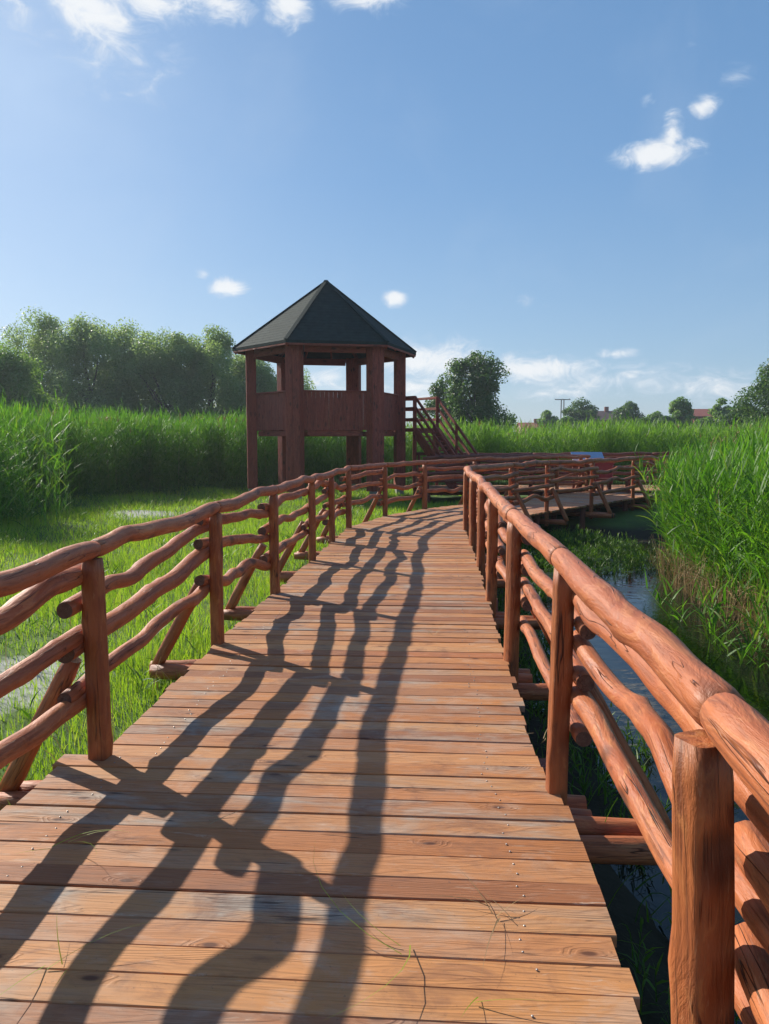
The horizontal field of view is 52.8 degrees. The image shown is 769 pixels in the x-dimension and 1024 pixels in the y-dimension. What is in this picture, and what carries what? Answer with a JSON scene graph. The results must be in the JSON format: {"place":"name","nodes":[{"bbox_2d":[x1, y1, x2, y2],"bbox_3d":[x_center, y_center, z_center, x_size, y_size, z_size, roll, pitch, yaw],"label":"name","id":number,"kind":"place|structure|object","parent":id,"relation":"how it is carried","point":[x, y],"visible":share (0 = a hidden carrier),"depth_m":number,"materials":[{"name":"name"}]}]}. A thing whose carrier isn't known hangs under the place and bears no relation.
{"place":"outdoors","nodes":[
{"label":"outdoors","id":0,"kind":"place"},
{"bbox_2d":[0,485,577,804],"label":"meadow grass","id":1,"kind":"structure","parent":0,"point":[392,493],"depth_m":12.46,"materials":[{"name":"green plant"}]},
{"bbox_2d":[0,445,670,1023],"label":"ground","id":2,"kind":"structure","parent":0,"point":[624,905],"depth_m":6.21,"materials":[{"name":"green plant"}]},
{"bbox_2d":[0,341,70,416],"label":"willow tree","id":3,"kind":"object","parent":2,"relation":"on","point":[17,378],"visible":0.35,"depth_m":50.48,"materials":[{"name":"green plant"}]},
{"bbox_2d":[0,304,97,402],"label":"willow tree","id":4,"kind":"object","parent":2,"relation":"on","point":[32,345],"visible":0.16,"depth_m":60.40,"materials":[{"name":"green plant"}]},
{"bbox_2d":[31,312,138,418],"bbox_3d":[-22.881,-8.949,59.700,8.826,12.678,8.765,5,8,44],"label":"willow tree","id":5,"kind":"object","parent":2,"relation":"on","point":[87,345],"visible":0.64,"depth_m":58.24,"materials":[{"name":"green plant"}]},
{"bbox_2d":[87,317,155,416],"bbox_3d":[-20.479,-9.465,62.407,6.708,12.311,7.648,3,6,32],"label":"willow tree","id":6,"kind":"object","parent":2,"relation":"on","point":[125,336],"visible":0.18,"depth_m":60.35,"materials":[{"name":"green plant"}]},
{"bbox_2d":[124,326,215,421],"bbox_3d":[-16.508,-8.757,59.609,6.875,10.757,5.729,1,6,13],"label":"willow tree","id":7,"kind":"object","parent":2,"relation":"on","point":[163,367],"visible":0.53,"depth_m":58.18,"materials":[{"name":"green plant"}]},
{"bbox_2d":[0,474,365,519],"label":"meadow weeds","id":8,"kind":"object","parent":2,"relation":"on","point":[199,483],"visible":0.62,"depth_m":26.86,"materials":[{"name":"green plant"}]},
{"bbox_2d":[0,373,365,531],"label":"reed bed","id":9,"kind":"object","parent":2,"relation":"on","point":[30,459],"visible":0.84,"depth_m":27.86,"materials":[{"name":"green plant"}]},
{"bbox_2d":[171,323,246,422],"bbox_3d":[-13.241,-8.685,60.342,7.777,11.794,7.336,0,5,0],"label":"willow tree","id":10,"kind":"object","parent":2,"relation":"on","point":[216,355],"visible":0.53,"depth_m":58.86,"materials":[{"name":"green plant"}]},
{"bbox_2d":[213,354,276,416],"bbox_3d":[-10.880,-8.329,63.538,7.216,10.303,6.884,0,5,0],"label":"willow tree","id":11,"kind":"object","parent":2,"relation":"on","point":[266,380],"visible":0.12,"depth_m":61.80,"materials":[{"name":"green plant"}]},
{"bbox_2d":[304,368,324,442],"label":"willow tree","id":12,"kind":"object","parent":2,"relation":"on","point":[307,383],"visible":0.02,"depth_m":67.95,"materials":[{"name":"green plant"}]},
{"bbox_2d":[0,491,661,1023],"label":"boardwalk","id":13,"kind":"structure","parent":2,"relation":"on","point":[342,715],"depth_m":3.25,"materials":[{"name":"brown wood"}]},
{"bbox_2d":[0,925,134,994],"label":"grass stalk","id":14,"kind":"object","parent":13,"relation":"on","point":[61,958],"depth_m":2.44,"materials":[{"name":"green plant"}]},
{"bbox_2d":[20,829,121,852],"bbox_3d":[-1.231,1.321,3.086,0.396,0.069,0.215,1,6,13],"label":"grass stalk","id":15,"kind":"object","parent":13,"relation":"on","point":[74,839],"depth_m":3.15,"materials":[{"name":"green plant"}]},
{"bbox_2d":[195,802,278,823],"bbox_3d":[-0.673,1.313,3.347,0.431,0.035,0.190,0,5,0],"label":"grass stalk","id":16,"kind":"object","parent":13,"relation":"on","point":[229,814],"depth_m":3.36,"materials":[{"name":"green plant"}]},
{"bbox_2d":[0,455,590,791],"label":"log railing","id":17,"kind":"object","parent":13,"relation":"attached to","point":[41,581],"visible":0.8,"depth_m":4.70,"materials":[{"name":"brown wood"}]},
{"bbox_2d":[313,839,410,1016],"bbox_3d":[-0.074,1.355,2.576,0.301,0.097,0.902,-1,5,-7],"label":"grass stalk","id":18,"kind":"object","parent":13,"relation":"on","point":[371,936],"depth_m":2.52,"materials":[{"name":"green plant"}]},
{"bbox_2d":[437,869,519,969],"bbox_3d":[0.277,1.377,2.647,0.308,0.042,0.532,3,6,27],"label":"grass stalk","id":19,"kind":"object","parent":13,"relation":"on","point":[497,920],"depth_m":2.71,"materials":[{"name":"green plant"}]},
{"bbox_2d":[423,454,582,500],"bbox_3d":[3.739,-1.077,24.348,5.085,1.504,0.273,0,5,1],"label":"log railing","id":20,"kind":"object","parent":13,"relation":"attached to","point":[531,468],"visible":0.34,"depth_m":24.27,"materials":[{"name":"brown wood"}]},
{"bbox_2d":[463,997,550,1013],"bbox_3d":[0.330,1.415,2.244,0.276,0.041,0.112,-2,6,-16],"label":"grass stalk","id":21,"kind":"object","parent":13,"relation":"on","point":[488,1000],"depth_m":2.25,"materials":[{"name":"green plant"}]},
{"bbox_2d":[463,455,768,1023],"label":"log railing","id":22,"kind":"object","parent":13,"relation":"attached to","point":[711,858],"visible":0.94,"depth_m":2.07,"materials":[{"name":"brown wood"}]},
{"bbox_2d":[232,280,477,501],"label":"observation tower","id":23,"kind":"structure","parent":2,"relation":"on","point":[325,323],"depth_m":25.09,"materials":[{"name":"brown wood"}]},
{"bbox_2d":[26,407,768,582],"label":"reed plumes","id":24,"kind":"object","parent":2,"relation":"on","point":[336,458],"visible":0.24,"depth_m":27.21,"materials":[{"name":"green plant"}]},
{"bbox_2d":[417,373,456,428],"bbox_3d":[4.362,-7.072,59.627,4.084,7.272,4.058,2,6,22],"label":"poplar tree","id":25,"kind":"object","parent":2,"relation":"on","point":[437,390],"visible":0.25,"depth_m":59.11,"materials":[{"name":"green plant"}]},
{"bbox_2d":[435,350,516,446],"bbox_3d":[6.960,-7.599,57.463,6.247,8.722,5.582,0,5,0],"label":"poplar tree","id":26,"kind":"object","parent":2,"relation":"on","point":[481,372],"visible":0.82,"depth_m":56.28,"materials":[{"name":"green plant"}]},
{"bbox_2d":[497,413,516,452],"bbox_3d":[9.754,-5.731,61.484,2.768,4.236,2.617,0,5,0],"label":"shrub","id":27,"kind":"object","parent":2,"relation":"on","point":[510,423],"visible":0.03,"depth_m":61.22,"materials":[{"name":"green plant"}]},
{"bbox_2d":[517,419,543,447],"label":"distant house","id":28,"kind":"structure","parent":2,"relation":"on","point":[532,424],"depth_m":151.49,"materials":[{"name":"pink paint"}]},
{"bbox_2d":[416,485,659,502],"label":"boardwalk","id":29,"kind":"structure","parent":2,"relation":"on","point":[540,492],"depth_m":24.89,"materials":[{"name":"brown wood"}]},
{"bbox_2d":[417,452,709,484],"bbox_3d":[8.402,-1.356,27.162,14.748,1.522,0.687,0,5,2],"label":"log railing","id":30,"kind":"object","parent":29,"relation":"attached to","point":[618,455],"visible":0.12,"depth_m":27.21,"materials":[{"name":"brown wood"}]},
{"bbox_2d":[571,452,603,487],"bbox_3d":[6.506,-1.320,24.872,1.040,1.203,0.379,0,5,0],"label":"information board","id":31,"kind":"object","parent":29,"relation":"on","point":[596,454],"visible":0.22,"depth_m":24.87,"materials":[{"name":"blue paint"}]},
{"bbox_2d":[589,463,614,491],"bbox_3d":[6.707,-1.095,23.954,0.680,0.930,0.480,0,5,0],"label":"bench","id":32,"kind":"object","parent":29,"relation":"on","point":[604,466],"visible":0.35,"depth_m":23.74,"materials":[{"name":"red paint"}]},
{"bbox_2d":[595,478,630,492],"bbox_3d":[6.965,-0.805,23.480,1.150,0.442,0.350,0,5,0],"label":"bench","id":33,"kind":"object","parent":29,"relation":"on","point":[627,482],"visible":0.45,"depth_m":23.35,"materials":[{"name":"brown wood"}]},
{"bbox_2d":[534,410,558,448],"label":"tree","id":34,"kind":"object","parent":2,"relation":"on","point":[547,415],"visible":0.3,"depth_m":118.36,"materials":[{"name":"green plant"}]},
{"bbox_2d":[555,398,570,418],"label":"utility pole","id":35,"kind":"object","parent":2,"relation":"on","point":[561,405],"visible":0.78,"depth_m":148.61,"materials":[{"name":"white paint"}]},
{"bbox_2d":[361,409,768,485],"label":"reed field","id":36,"kind":"structure","parent":2,"relation":"on","point":[598,437],"depth_m":32.23,"materials":[{"name":"green plant"}]},
{"bbox_2d":[556,416,579,433],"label":"shrub","id":37,"kind":"object","parent":2,"relation":"on","point":[571,419],"visible":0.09,"depth_m":98.67,"materials":[{"name":"green plant"}]},
{"bbox_2d":[561,397,600,432],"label":"garden tree","id":38,"kind":"object","parent":2,"relation":"on","point":[581,413],"visible":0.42,"depth_m":113.11,"materials":[{"name":"green plant"}]},
{"bbox_2d":[594,407,613,421],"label":"distant house","id":39,"kind":"structure","parent":2,"relation":"on","point":[606,411],"depth_m":141.16,"materials":[{"name":"grey paint"}]},
{"bbox_2d":[485,523,741,1023],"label":"bank weeds","id":40,"kind":"object","parent":2,"relation":"on","point":[613,549],"visible":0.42,"depth_m":7.71,"materials":[{"name":"green plant"}]},
{"bbox_2d":[611,401,644,440],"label":"garden tree","id":41,"kind":"object","parent":2,"relation":"on","point":[631,407],"visible":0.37,"depth_m":113.28,"materials":[{"name":"green plant"}]},
{"bbox_2d":[635,417,653,448],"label":"shrub","id":42,"kind":"object","parent":2,"relation":"on","point":[646,419],"visible":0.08,"depth_m":93.97,"materials":[{"name":"green plant"}]},
{"bbox_2d":[646,411,662,421],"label":"tree","id":43,"kind":"object","parent":2,"relation":"on","point":[656,415],"visible":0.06,"depth_m":108.69,"materials":[{"name":"green plant"}]},
{"bbox_2d":[652,415,679,448],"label":"shrub","id":44,"kind":"object","parent":2,"relation":"on","point":[667,418],"visible":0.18,"depth_m":88.75,"materials":[{"name":"green plant"}]},
{"bbox_2d":[668,396,696,427],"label":"garden tree","id":45,"kind":"object","parent":2,"relation":"on","point":[682,410],"visible":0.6,"depth_m":98.41,"materials":[{"name":"green plant"}]},
{"bbox_2d":[633,417,768,619],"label":"reed bed","id":46,"kind":"object","parent":2,"relation":"on","point":[694,513],"visible":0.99,"depth_m":11.71,"materials":[{"name":"green plant"}]},
{"bbox_2d":[693,409,712,421],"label":"distant house","id":47,"kind":"structure","parent":2,"relation":"on","point":[700,413],"depth_m":124.88,"materials":[{"name":"red brick"}]},
{"bbox_2d":[693,418,713,435],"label":"shrub","id":48,"kind":"object","parent":2,"relation":"on","point":[702,421],"visible":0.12,"depth_m":86.90,"materials":[{"name":"green plant"}]},
{"bbox_2d":[644,565,768,666],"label":"young reeds","id":49,"kind":"object","parent":2,"relation":"on","point":[756,629],"visible":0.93,"depth_m":8.83,"materials":[{"name":"green plant"}]},
{"bbox_2d":[646,527,768,645],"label":"dry reeds","id":50,"kind":"object","parent":2,"relation":"on","point":[693,581],"visible":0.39,"depth_m":11.58,"materials":[{"name":"green plant"}]},
{"bbox_2d":[704,397,731,430],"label":"garden tree","id":51,"kind":"object","parent":2,"relation":"on","point":[716,411],"visible":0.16,"depth_m":93.70,"materials":[{"name":"green plant"}]},
{"bbox_2d":[716,402,762,428],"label":"shrub","id":52,"kind":"object","parent":2,"relation":"on","point":[726,418],"visible":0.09,"depth_m":69.05,"materials":[{"name":"green plant"}]},
{"bbox_2d":[729,358,768,428],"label":"tree","id":53,"kind":"object","parent":2,"relation":"on","point":[761,387],"visible":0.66,"depth_m":62.37,"materials":[{"name":"green plant"}]},
{"bbox_2d":[0,0,768,441],"label":"sky","id":54,"kind":"structure","parent":0,"point":[575,193],"materials":[{"name":"blue"}]},
{"bbox_2d":[521,541,768,1023],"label":"pond water","id":55,"kind":"structure","parent":0,"point":[749,682],"depth_m":8.33,"materials":[{"name":"blue liquid"}]}
]}

